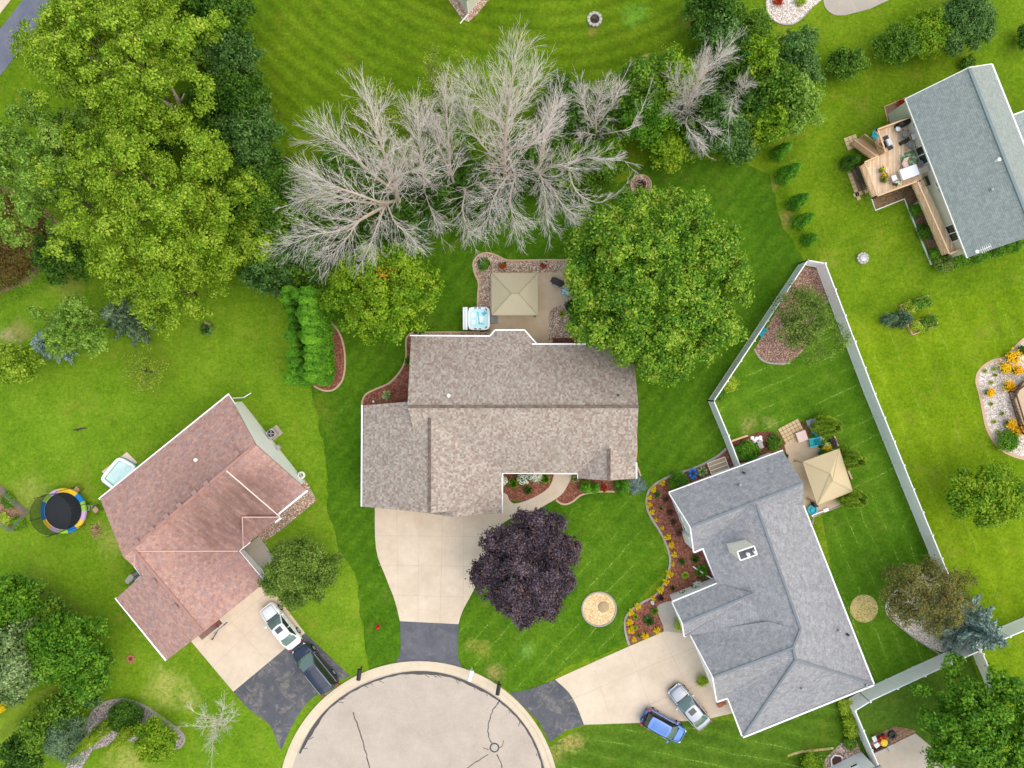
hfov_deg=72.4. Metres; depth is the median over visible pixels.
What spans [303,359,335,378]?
arborvitae
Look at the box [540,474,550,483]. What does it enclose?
grass tuft
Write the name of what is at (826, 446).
flower pot
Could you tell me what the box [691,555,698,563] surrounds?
perennial clump
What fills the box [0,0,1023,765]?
ground
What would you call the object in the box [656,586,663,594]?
daylily clump
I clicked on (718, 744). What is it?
lawn
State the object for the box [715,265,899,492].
fenced lawn
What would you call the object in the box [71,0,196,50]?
shade tree
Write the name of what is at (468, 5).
house
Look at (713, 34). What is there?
thicket tree
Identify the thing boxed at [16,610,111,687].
border tree
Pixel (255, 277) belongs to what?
thicket tree
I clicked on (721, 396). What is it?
shrub
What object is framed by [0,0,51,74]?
lane
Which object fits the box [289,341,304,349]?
arborvitae
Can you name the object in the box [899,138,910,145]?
table
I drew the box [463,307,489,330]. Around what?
hot tub
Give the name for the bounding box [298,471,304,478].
hose reel
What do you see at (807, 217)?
arborvitae
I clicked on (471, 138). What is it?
hedge tree
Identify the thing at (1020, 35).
shrub
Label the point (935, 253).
shrub
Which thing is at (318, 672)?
minivan
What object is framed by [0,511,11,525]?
vegetables
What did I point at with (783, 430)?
stepping pavers
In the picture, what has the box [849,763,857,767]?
window
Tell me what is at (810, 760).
shrub
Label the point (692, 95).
dead tree
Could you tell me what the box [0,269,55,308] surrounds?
tall weeds
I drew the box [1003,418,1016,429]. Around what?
flower clump
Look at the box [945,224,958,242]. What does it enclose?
patio door
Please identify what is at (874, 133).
deck chair
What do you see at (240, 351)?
lawn
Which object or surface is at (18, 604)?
border tree
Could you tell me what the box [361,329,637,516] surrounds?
house
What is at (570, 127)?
hedge tree
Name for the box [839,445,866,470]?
arborvitae
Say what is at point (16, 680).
border tree
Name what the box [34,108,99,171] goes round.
thicket tree
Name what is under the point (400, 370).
bed edging
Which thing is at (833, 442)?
shrub
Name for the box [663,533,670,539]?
daylily clump
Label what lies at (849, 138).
landing pavers
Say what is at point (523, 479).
hydrangea
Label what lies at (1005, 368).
flower clump
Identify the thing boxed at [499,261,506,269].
flower pot
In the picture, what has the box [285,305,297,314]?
arborvitae
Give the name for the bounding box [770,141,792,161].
arborvitae
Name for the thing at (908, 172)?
dining table
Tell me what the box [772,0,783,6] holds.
shrub
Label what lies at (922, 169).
deck chair
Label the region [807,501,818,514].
water bowl
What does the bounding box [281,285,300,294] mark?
arborvitae
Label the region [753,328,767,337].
garden chair
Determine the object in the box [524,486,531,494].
grass tuft
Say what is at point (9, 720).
lawn
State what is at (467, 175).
hedge tree
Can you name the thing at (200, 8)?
thicket tree
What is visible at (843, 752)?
gravel
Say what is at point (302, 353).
arborvitae
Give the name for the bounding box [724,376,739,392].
shrub
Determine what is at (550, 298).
patio
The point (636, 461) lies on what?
bed edging
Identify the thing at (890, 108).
deck corner bed
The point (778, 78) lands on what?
thicket tree
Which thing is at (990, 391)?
flower clump
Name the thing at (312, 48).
top lawn
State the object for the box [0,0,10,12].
pavement
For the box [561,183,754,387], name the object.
maple tree
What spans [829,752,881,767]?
house
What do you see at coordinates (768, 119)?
thicket tree
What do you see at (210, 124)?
thicket tree
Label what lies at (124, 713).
shrub
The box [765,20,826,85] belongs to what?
thicket tree
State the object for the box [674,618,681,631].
shrub
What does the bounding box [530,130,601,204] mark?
hedge tree
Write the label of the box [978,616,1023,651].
privacy fence
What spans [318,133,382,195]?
hedge tree
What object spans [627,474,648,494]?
shrub
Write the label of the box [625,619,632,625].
daylily clump
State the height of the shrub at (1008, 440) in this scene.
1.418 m
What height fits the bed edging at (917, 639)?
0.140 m
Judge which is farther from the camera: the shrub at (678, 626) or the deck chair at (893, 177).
the shrub at (678, 626)
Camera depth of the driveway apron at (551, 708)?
66.67 m
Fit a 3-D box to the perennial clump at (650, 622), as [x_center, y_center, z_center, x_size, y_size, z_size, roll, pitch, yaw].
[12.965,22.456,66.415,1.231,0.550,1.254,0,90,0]
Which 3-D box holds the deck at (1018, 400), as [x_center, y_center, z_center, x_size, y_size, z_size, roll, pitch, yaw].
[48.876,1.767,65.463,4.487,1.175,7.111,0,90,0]
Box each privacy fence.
[707,261,807,401]
[708,400,739,466]
[798,259,980,650]
[848,692,878,766]
[860,643,980,701]
[973,652,995,690]
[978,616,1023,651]
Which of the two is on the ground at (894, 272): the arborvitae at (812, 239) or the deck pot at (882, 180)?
the arborvitae at (812, 239)
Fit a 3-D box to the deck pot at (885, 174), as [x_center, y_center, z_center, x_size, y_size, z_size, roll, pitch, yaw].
[34.211,-19.127,64.269,0.814,0.662,0.698,0,90,0]
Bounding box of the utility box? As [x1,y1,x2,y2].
[756,440,763,447]
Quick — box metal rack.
[124,571,139,583]
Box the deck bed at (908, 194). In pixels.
[873,185,941,261]
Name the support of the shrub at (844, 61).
on the ground at (894, 272)
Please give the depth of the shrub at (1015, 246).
65.75 m
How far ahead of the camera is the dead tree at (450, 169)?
57.36 m
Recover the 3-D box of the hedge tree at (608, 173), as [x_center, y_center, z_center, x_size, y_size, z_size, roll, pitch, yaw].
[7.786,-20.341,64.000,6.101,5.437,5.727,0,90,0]
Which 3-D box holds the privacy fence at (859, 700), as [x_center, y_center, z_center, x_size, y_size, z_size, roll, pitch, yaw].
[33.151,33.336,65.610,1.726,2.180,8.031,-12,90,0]
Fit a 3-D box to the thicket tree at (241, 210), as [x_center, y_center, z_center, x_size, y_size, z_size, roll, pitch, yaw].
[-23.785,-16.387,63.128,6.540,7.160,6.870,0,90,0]
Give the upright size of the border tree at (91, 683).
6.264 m
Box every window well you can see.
[707,457,728,474]
[831,755,842,766]
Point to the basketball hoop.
(216, 631)
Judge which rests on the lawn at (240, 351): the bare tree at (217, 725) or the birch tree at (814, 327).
the bare tree at (217, 725)
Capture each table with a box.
[795,430,807,442]
[896,164,919,180]
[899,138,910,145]
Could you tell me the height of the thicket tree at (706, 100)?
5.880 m
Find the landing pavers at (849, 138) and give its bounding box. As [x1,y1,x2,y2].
[844,134,856,149]
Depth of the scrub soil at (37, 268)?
66.69 m
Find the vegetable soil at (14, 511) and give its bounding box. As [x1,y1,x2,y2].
[0,485,28,526]
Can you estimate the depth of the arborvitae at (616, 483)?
65.86 m
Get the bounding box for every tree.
[0,87,112,249]
[0,340,45,387]
[0,571,47,631]
[0,616,50,700]
[0,685,27,709]
[0,730,44,767]
[7,0,144,121]
[14,701,65,757]
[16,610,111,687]
[19,0,234,142]
[21,590,72,634]
[24,92,274,306]
[26,293,108,358]
[28,230,91,287]
[30,323,80,364]
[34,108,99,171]
[39,688,88,731]
[42,714,89,767]
[58,641,118,705]
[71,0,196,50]
[78,690,105,709]
[99,242,231,341]
[99,292,164,347]
[117,111,188,177]
[121,341,168,393]
[154,76,189,123]
[158,15,219,83]
[175,0,259,66]
[175,690,239,766]
[180,69,227,124]
[191,115,232,153]
[202,27,267,84]
[202,152,243,190]
[205,213,277,279]
[210,66,273,130]
[210,161,281,237]
[215,100,287,176]
[232,245,293,298]
[239,142,293,201]
[244,189,308,249]
[257,533,344,614]
[258,61,452,284]
[268,223,325,287]
[279,165,359,231]
[287,259,330,291]
[313,194,381,264]
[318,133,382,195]
[319,240,444,345]
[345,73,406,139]
[361,167,420,229]
[383,209,439,256]
[385,80,452,252]
[404,36,469,126]
[404,156,462,216]
[412,57,501,261]
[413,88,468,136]
[416,115,482,178]
[437,18,573,254]
[437,197,485,242]
[450,158,510,227]
[465,506,583,631]
[495,129,560,202]
[513,72,601,246]
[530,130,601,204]
[532,71,594,143]
[556,137,641,220]
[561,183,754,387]
[569,59,656,148]
[569,129,629,194]
[575,90,624,144]
[605,47,678,118]
[617,77,683,150]
[647,128,688,173]
[654,41,700,106]
[658,26,748,159]
[670,77,730,130]
[675,114,714,162]
[677,0,749,51]
[684,8,750,69]
[694,90,753,163]
[708,33,762,91]
[719,68,757,147]
[723,128,761,168]
[725,74,777,127]
[731,25,793,86]
[734,1,776,46]
[744,95,792,148]
[752,56,803,107]
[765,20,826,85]
[771,69,826,136]
[771,279,852,369]
[874,553,980,640]
[888,309,913,329]
[908,651,1023,767]
[928,590,1008,653]
[943,456,1023,531]
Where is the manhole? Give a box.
[490,743,498,752]
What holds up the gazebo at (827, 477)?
on the fenced patio at (801, 451)
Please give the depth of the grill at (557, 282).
65.65 m
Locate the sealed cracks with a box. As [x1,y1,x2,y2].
[299,671,543,767]
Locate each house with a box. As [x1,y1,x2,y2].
[98,393,307,660]
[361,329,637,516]
[459,0,479,23]
[668,450,874,737]
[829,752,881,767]
[887,63,1023,257]
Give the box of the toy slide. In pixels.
[871,736,880,747]
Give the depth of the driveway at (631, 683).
66.66 m
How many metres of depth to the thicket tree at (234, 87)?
60.67 m
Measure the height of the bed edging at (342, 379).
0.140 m
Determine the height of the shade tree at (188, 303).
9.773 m
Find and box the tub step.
[490,316,497,323]
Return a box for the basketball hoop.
[211,622,227,639]
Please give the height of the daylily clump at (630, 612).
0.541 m
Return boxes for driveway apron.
[234,633,348,749]
[395,621,461,667]
[510,680,583,741]
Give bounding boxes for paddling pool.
[101,457,136,487]
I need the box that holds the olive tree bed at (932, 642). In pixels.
[885,570,956,652]
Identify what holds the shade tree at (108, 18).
on the ground at (894, 272)
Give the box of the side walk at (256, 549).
[242,536,274,568]
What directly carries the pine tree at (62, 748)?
on the island bed at (99, 714)
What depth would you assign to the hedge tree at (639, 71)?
61.14 m
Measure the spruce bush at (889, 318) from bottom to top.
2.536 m
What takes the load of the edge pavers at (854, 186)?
on the ground at (894, 272)
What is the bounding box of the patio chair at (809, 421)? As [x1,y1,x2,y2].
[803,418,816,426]
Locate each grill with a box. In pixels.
[550,277,564,287]
[879,135,892,150]
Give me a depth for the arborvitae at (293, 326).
61.68 m
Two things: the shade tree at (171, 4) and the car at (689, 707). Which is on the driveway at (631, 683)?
the car at (689, 707)
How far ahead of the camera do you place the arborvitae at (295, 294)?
60.10 m
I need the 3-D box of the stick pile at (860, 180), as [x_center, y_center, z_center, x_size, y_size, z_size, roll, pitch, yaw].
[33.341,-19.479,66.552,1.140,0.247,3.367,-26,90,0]
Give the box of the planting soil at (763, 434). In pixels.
[732,431,785,462]
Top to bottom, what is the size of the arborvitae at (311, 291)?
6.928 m
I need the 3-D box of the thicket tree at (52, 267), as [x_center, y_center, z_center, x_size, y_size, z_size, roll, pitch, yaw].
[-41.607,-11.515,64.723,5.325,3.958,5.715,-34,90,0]
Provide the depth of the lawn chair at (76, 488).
66.28 m
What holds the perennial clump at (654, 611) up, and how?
on the curved mulch bed at (683, 549)
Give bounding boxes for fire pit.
[587,11,601,26]
[635,179,645,190]
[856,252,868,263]
[888,730,896,739]
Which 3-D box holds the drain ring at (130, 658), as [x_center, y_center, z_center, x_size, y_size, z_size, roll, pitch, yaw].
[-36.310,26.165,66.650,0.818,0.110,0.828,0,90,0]
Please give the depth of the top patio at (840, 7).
66.65 m
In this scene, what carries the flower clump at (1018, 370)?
on the gold flower bed at (1001, 401)
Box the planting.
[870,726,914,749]
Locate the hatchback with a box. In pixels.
[640,707,686,742]
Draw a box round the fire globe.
[561,287,569,295]
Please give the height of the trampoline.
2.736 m
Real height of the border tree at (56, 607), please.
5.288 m
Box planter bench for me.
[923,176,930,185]
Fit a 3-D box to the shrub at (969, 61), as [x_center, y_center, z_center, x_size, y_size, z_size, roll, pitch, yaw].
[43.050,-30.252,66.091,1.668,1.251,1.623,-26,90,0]
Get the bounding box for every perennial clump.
[643,615,654,625]
[650,607,658,614]
[679,558,684,565]
[681,571,688,579]
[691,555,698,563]
[694,563,708,577]
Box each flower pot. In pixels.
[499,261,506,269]
[540,260,547,268]
[691,581,701,588]
[818,449,828,454]
[821,442,832,451]
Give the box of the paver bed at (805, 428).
[780,421,810,443]
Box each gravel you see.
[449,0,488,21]
[823,741,860,767]
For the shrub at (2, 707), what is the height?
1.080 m
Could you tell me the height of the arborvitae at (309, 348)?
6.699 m
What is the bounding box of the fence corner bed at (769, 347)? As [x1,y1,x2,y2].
[755,266,826,364]
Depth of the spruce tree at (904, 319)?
65.55 m
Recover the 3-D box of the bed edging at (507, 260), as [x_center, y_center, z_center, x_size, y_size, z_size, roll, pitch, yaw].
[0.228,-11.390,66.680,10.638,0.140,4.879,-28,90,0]
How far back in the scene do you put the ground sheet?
66.67 m
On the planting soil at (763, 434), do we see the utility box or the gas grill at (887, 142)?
the utility box
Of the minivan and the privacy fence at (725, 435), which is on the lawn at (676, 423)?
the privacy fence at (725, 435)
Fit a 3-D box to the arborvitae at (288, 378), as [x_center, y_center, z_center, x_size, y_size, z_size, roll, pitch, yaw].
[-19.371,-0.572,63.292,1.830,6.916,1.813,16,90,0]
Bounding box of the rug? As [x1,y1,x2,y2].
[899,149,918,165]
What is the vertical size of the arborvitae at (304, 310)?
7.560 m
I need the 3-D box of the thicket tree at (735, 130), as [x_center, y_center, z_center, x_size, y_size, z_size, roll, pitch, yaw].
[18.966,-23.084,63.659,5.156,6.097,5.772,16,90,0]
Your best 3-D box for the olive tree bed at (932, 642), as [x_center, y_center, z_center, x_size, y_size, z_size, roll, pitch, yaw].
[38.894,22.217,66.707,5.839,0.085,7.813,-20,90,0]
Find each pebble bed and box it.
[474,254,569,307]
[549,305,569,342]
[767,0,820,23]
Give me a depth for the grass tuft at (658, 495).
66.42 m
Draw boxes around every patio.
[490,272,572,342]
[784,440,839,517]
[823,0,887,15]
[876,733,954,767]
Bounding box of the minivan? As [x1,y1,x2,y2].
[292,642,338,696]
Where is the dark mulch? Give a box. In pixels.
[553,338,578,342]
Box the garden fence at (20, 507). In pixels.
[0,485,29,532]
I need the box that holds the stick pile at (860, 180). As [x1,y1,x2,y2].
[852,167,866,196]
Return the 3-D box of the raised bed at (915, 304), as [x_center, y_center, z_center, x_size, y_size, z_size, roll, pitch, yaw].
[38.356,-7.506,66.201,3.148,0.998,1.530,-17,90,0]
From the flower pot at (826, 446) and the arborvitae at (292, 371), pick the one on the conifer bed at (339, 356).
the arborvitae at (292, 371)
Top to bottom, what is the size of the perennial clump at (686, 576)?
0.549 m
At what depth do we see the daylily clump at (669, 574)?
66.33 m
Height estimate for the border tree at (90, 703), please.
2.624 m
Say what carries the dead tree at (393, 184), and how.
on the ground at (894, 272)
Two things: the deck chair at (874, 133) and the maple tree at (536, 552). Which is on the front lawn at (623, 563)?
the maple tree at (536, 552)
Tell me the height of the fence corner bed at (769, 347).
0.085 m
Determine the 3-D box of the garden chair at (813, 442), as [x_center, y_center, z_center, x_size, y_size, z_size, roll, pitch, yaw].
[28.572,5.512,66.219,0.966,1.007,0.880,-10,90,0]
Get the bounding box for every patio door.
[915,145,928,165]
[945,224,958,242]
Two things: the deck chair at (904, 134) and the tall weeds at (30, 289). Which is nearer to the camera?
the deck chair at (904, 134)
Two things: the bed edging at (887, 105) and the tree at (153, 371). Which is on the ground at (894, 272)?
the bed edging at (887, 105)
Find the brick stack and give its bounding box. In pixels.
[716,700,726,707]
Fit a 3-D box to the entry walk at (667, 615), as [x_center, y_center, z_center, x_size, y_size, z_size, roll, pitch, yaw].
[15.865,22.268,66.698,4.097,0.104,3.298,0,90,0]
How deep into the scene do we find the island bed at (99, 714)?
66.67 m
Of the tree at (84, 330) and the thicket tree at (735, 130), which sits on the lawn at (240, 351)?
the tree at (84, 330)
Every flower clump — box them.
[601,484,607,492]
[983,388,996,397]
[996,359,1014,373]
[1002,379,1015,391]
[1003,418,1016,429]
[1005,347,1023,365]
[1010,423,1023,437]
[1011,363,1023,375]
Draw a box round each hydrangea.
[503,475,510,486]
[516,474,530,486]
[529,474,543,483]
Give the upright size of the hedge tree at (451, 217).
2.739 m
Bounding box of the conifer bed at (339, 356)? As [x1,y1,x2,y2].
[311,325,343,389]
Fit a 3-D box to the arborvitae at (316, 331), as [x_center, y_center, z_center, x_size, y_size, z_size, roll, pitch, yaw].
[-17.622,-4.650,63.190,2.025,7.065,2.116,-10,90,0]
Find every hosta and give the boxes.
[199,322,213,336]
[381,390,391,399]
[404,356,409,364]
[571,474,579,481]
[696,466,707,476]
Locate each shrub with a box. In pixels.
[0,703,4,712]
[105,698,144,734]
[129,714,178,765]
[477,258,490,270]
[563,300,573,311]
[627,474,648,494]
[662,495,670,502]
[667,470,688,488]
[670,518,677,526]
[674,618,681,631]
[695,674,708,686]
[716,390,725,400]
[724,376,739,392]
[734,439,761,461]
[766,432,783,451]
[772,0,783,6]
[795,0,806,6]
[801,752,824,767]
[821,43,871,81]
[828,438,838,446]
[836,699,852,715]
[840,713,856,730]
[842,737,856,751]
[843,724,859,739]
[869,20,920,68]
[896,97,904,105]
[905,6,954,61]
[908,203,921,217]
[915,223,933,242]
[928,247,941,260]
[932,255,955,273]
[938,0,1000,57]
[952,254,970,268]
[958,53,977,69]
[970,252,991,265]
[987,246,1007,258]
[995,429,1021,452]
[1004,239,1023,253]
[1016,23,1023,50]
[1017,345,1023,354]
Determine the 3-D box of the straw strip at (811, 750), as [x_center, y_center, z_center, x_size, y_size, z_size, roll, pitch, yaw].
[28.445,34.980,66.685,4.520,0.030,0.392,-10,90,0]
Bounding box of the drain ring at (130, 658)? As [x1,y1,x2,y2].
[126,654,134,662]
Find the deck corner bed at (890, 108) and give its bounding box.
[885,99,903,122]
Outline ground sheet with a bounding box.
[102,452,136,472]
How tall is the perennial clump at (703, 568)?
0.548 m
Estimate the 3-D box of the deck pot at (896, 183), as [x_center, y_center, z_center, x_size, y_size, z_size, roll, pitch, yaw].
[35.303,-18.425,64.286,0.638,0.627,0.669,-25,90,0]
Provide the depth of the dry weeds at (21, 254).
65.88 m
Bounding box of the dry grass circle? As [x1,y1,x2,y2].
[850,595,877,622]
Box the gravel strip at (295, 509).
[259,479,315,540]
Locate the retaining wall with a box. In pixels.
[873,741,895,756]
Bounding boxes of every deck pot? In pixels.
[879,166,885,172]
[880,172,888,178]
[880,177,888,182]
[893,179,899,186]
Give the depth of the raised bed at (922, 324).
66.06 m
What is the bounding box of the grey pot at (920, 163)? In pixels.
[917,160,923,165]
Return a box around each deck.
[850,116,961,256]
[1007,380,1023,433]
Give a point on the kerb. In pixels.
(335, 694)
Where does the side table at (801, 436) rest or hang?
on the stepping pavers at (783, 430)
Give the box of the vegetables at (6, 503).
[0,491,16,509]
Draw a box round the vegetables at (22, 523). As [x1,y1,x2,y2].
[8,515,25,530]
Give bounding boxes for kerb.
[282,661,555,767]
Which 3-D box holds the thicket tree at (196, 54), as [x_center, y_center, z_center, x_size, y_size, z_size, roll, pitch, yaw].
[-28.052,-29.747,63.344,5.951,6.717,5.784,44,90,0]
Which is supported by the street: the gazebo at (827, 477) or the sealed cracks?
the sealed cracks
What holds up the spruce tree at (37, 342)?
on the lawn at (240, 351)
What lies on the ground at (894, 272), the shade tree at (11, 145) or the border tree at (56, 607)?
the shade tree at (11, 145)
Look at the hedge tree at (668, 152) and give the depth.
63.01 m
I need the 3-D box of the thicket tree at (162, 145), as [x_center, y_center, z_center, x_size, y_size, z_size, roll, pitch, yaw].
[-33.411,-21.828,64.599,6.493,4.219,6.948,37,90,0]
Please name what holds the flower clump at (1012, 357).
on the gold flower bed at (1001, 401)
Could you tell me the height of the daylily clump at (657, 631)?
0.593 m
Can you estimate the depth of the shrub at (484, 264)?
65.97 m
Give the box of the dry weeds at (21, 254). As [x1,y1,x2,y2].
[0,190,47,289]
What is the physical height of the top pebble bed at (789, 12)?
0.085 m
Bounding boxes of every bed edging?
[86,698,184,749]
[313,322,345,391]
[361,331,424,404]
[414,331,479,332]
[472,252,569,306]
[556,491,616,504]
[581,591,616,626]
[624,448,726,645]
[630,174,651,193]
[636,444,640,475]
[753,349,789,363]
[765,0,810,25]
[812,505,840,523]
[871,198,931,264]
[884,97,905,120]
[889,614,939,653]
[975,338,1023,459]
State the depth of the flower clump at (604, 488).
66.19 m
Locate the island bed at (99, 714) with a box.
[66,701,182,767]
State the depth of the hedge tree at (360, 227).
63.87 m
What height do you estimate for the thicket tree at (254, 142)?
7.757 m
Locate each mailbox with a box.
[356,666,362,680]
[467,668,473,681]
[495,681,500,695]
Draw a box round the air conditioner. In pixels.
[266,425,282,439]
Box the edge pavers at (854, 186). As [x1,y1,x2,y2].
[844,165,860,200]
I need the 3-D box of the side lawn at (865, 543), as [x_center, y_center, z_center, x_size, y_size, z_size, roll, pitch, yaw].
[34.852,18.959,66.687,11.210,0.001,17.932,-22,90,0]
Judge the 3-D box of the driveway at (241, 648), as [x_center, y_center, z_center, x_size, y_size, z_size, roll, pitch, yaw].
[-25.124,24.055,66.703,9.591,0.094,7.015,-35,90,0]
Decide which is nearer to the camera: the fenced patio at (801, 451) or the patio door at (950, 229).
the patio door at (950, 229)
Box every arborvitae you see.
[68,717,112,758]
[104,725,133,753]
[279,293,300,306]
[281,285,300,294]
[282,373,311,387]
[283,330,301,342]
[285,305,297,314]
[285,348,301,358]
[286,367,304,379]
[287,314,300,324]
[287,323,301,330]
[287,357,304,368]
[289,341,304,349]
[291,288,301,304]
[296,365,305,376]
[297,304,334,323]
[298,295,331,313]
[298,315,334,334]
[300,285,326,301]
[300,334,334,349]
[300,349,306,357]
[301,325,333,341]
[303,344,334,356]
[303,352,335,366]
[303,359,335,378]
[303,370,335,386]
[579,479,591,493]
[591,482,599,493]
[612,480,620,486]
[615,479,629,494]
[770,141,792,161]
[774,162,801,186]
[786,193,809,212]
[793,212,814,229]
[800,232,817,247]
[810,413,842,437]
[835,485,868,508]
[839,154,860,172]
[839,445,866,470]
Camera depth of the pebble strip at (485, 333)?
66.67 m
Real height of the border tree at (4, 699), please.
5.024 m
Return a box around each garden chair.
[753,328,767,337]
[808,438,820,447]
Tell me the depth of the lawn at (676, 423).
66.69 m
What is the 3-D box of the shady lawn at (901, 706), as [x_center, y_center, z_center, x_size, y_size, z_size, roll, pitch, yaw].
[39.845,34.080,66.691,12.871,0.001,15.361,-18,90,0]
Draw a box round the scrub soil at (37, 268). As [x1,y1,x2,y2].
[0,185,56,293]
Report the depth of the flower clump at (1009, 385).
65.98 m
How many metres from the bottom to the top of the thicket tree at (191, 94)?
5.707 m
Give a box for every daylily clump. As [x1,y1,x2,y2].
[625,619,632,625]
[627,625,633,633]
[628,609,634,615]
[641,632,648,639]
[653,626,659,634]
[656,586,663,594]
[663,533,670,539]
[666,570,673,577]
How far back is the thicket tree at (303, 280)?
63.26 m
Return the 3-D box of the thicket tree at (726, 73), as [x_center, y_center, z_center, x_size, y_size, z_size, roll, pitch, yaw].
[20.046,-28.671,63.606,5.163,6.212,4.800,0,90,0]
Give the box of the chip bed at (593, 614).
[583,593,614,624]
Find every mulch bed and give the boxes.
[363,333,424,405]
[503,474,624,502]
[626,450,733,644]
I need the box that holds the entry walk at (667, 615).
[657,601,682,632]
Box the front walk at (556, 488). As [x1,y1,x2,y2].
[501,474,571,523]
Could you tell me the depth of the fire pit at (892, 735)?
66.47 m
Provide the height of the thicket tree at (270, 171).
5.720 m
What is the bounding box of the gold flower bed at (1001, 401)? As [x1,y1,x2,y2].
[978,342,1023,456]
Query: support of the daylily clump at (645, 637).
on the curved mulch bed at (683, 549)
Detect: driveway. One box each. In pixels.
[191,587,304,691]
[375,508,500,623]
[555,631,731,724]
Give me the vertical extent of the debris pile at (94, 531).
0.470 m
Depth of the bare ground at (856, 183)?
66.67 m
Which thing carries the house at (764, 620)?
on the ground at (894, 272)
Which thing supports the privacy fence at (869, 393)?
on the ground at (894, 272)
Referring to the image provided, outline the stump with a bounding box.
[598,601,608,612]
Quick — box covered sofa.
[894,117,910,128]
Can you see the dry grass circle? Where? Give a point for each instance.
(863, 608)
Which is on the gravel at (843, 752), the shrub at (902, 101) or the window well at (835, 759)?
the window well at (835, 759)
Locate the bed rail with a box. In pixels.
[731,435,747,441]
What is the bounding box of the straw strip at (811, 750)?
[787,747,833,756]
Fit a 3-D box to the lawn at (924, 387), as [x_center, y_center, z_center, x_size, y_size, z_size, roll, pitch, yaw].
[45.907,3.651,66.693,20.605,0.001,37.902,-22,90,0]
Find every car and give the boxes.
[260,602,302,651]
[668,683,711,732]
[876,733,887,746]
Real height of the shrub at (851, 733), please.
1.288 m
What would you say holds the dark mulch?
on the pebble bed at (557, 322)
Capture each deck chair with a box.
[870,129,878,140]
[887,173,897,183]
[898,157,910,167]
[902,130,908,137]
[907,141,917,149]
[915,165,929,176]
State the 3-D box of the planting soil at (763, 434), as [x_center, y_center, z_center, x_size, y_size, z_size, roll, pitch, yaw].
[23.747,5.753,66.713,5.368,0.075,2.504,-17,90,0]
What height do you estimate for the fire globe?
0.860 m
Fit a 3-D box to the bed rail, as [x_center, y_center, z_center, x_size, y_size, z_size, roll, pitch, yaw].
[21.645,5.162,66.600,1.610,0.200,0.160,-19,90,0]
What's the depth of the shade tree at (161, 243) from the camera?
55.31 m
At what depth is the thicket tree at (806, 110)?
60.81 m
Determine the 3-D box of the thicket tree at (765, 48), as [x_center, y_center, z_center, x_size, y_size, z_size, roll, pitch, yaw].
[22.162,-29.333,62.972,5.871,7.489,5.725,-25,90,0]
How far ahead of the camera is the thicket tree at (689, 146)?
63.64 m
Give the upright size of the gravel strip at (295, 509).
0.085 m
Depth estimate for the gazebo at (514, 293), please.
64.03 m
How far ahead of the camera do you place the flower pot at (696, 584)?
65.81 m
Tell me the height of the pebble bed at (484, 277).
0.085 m
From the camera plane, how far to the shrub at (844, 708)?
65.78 m
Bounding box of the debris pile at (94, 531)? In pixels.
[83,521,106,538]
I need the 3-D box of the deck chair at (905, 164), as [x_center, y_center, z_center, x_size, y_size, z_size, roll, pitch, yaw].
[36.047,-20.210,64.107,0.656,0.980,0.831,-20,90,0]
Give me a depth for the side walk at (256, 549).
66.66 m
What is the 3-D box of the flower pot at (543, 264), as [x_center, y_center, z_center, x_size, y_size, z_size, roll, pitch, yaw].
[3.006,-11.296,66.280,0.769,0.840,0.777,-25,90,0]
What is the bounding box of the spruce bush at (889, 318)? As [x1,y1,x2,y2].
[879,312,898,325]
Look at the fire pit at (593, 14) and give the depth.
66.47 m
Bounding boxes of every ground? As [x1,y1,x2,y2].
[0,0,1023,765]
[851,166,866,193]
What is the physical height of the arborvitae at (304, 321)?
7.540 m
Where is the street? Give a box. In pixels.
[292,671,544,767]
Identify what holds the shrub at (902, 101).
on the deck corner bed at (890, 108)
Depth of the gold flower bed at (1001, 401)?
66.67 m
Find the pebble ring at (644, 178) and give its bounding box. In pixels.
[631,175,650,190]
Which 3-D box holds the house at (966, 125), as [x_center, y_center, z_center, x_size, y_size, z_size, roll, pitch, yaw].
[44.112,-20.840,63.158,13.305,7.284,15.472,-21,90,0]
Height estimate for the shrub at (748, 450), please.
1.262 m
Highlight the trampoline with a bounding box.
[30,487,96,536]
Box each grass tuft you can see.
[508,478,517,488]
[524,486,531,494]
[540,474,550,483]
[559,310,565,317]
[654,491,660,497]
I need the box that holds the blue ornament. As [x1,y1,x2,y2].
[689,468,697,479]
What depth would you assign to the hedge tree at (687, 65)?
61.22 m
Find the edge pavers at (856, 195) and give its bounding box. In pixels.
[853,189,867,196]
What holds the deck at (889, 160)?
on the ground at (894, 272)
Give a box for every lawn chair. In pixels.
[72,484,84,493]
[91,504,103,513]
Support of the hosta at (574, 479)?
on the front mulch bed at (571, 492)
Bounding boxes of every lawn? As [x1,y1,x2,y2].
[0,236,367,767]
[0,682,61,764]
[246,0,698,198]
[280,159,803,689]
[458,426,730,691]
[549,689,862,767]
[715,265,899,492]
[822,483,963,687]
[845,286,1023,628]
[857,656,977,761]
[971,631,1023,735]
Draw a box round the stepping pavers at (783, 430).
[778,419,803,444]
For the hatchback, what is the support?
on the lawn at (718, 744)
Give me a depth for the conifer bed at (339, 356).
66.67 m
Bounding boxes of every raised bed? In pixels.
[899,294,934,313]
[907,314,938,334]
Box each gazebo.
[492,273,537,316]
[794,448,852,504]
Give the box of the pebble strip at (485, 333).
[416,330,489,336]
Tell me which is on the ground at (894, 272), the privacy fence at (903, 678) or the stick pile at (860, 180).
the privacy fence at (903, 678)
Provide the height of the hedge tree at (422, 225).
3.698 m

